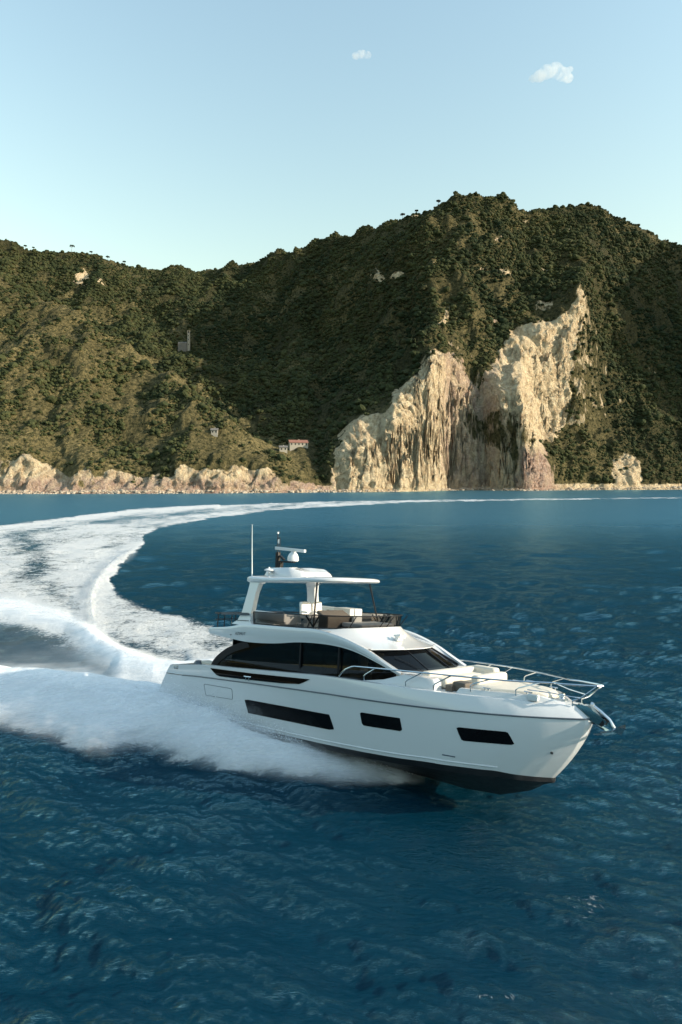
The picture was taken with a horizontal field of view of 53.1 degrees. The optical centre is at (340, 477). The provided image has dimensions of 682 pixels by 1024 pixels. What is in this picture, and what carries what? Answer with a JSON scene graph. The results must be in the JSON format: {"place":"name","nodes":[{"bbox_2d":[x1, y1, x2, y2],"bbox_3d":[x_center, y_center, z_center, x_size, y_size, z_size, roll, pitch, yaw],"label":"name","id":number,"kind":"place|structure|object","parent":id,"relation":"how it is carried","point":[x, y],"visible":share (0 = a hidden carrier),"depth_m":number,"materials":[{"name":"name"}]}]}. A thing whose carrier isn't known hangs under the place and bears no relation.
{"place":"outdoors","nodes":[
{"label":"outdoors","id":0,"kind":"place"},
{"bbox_2d":[0,489,681,1023],"bbox_3d":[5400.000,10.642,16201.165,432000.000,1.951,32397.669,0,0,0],"label":"sea","id":1,"kind":"structure","parent":0,"point":[148,875],"depth_m":23.16,"materials":[{"name":"liquid"}]},
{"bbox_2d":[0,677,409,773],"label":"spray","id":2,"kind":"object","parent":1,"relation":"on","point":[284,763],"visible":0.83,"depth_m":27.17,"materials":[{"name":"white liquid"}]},
{"bbox_2d":[158,532,625,794],"bbox_3d":[0.378,6.516,27.907,22.284,9.071,5.501,-4,-10,44],"label":"motor yacht","id":3,"kind":"object","parent":1,"relation":"on","point":[385,689],"visible":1,"depth_m":24.27,"materials":[{"name":"white plastic"}]},
{"bbox_2d":[211,642,248,664],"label":"support pillar","id":4,"kind":"structure","parent":3,"relation":"in","point":[242,645],"depth_m":29.60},
{"bbox_2d":[245,700,333,729],"bbox_3d":[-2.097,9.046,26.184,5.036,1.016,0.053,0,0,43],"label":"hull window","id":5,"kind":"structure","parent":3,"relation":"in","point":[315,719],"depth_m":26.00,"materials":[{"name":"black glass"}]},
{"bbox_2d":[217,642,394,679],"bbox_3d":[-1.846,7.197,26.932,10.060,1.660,0.375,-4,-10,44],"label":"saloon window","id":6,"kind":"structure","parent":3,"relation":"in","point":[316,658],"depth_m":26.47,"materials":[{"name":"black glass"}]},
{"bbox_2d":[360,712,401,730],"bbox_3d":[1.338,8.272,23.158,1.721,0.563,0.070,0,0,38],"label":"hull window","id":7,"kind":"structure","parent":3,"relation":"in","point":[371,720],"depth_m":23.11,"materials":[{"name":"black glass"}]},
{"bbox_2d":[457,727,513,744],"bbox_3d":[4.486,8.053,21.273,1.791,0.475,0.081,0,0,22],"label":"hull window","id":8,"kind":"structure","parent":3,"relation":"in","point":[466,734],"depth_m":21.24,"materials":[{"name":"black glass"}]},
{"bbox_2d":[0,192,681,493],"bbox_3d":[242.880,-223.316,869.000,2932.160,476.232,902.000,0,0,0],"label":"hills","id":9,"kind":"structure","parent":0,"point":[422,430],"depth_m":612.87,"materials":[{"name":"green plant"}]},
{"bbox_2d":[178,331,189,351],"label":"church","id":10,"kind":"structure","parent":9,"relation":"on","point":[184,346],"depth_m":860.81,"materials":[{"name":"grey stone"}]},
{"bbox_2d":[210,428,218,436],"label":"hut","id":11,"kind":"object","parent":9,"relation":"on","point":[214,431],"visible":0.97,"depth_m":522.91,"materials":[{"name":"white paint"}]},
{"bbox_2d":[278,445,287,452],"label":"stone shed","id":12,"kind":"structure","parent":9,"relation":"on","point":[283,448],"depth_m":535.33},
{"bbox_2d":[288,439,308,450],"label":"farmhouse","id":13,"kind":"object","parent":9,"relation":"on","point":[293,444],"visible":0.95,"depth_m":554.10,"materials":[{"name":"beige paint"}]},
{"bbox_2d":[0,191,681,485],"bbox_3d":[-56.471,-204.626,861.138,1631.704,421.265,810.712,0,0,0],"label":"woodland","id":14,"kind":"object","parent":9,"relation":"on","point":[497,334],"visible":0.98,"depth_m":767.60,"materials":[{"name":"green plant"}]},
{"bbox_2d":[0,486,681,493],"bbox_3d":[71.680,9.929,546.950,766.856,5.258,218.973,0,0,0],"label":"shore boulders","id":15,"kind":"object","parent":9,"relation":"on","point":[169,491],"visible":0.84,"depth_m":485.97,"materials":[{"name":"beige stone"}]},
{"bbox_2d":[0,0,681,271],"label":"sky","id":16,"kind":"structure","parent":0,"point":[197,135],"materials":[{"name":"blue"}]}
]}

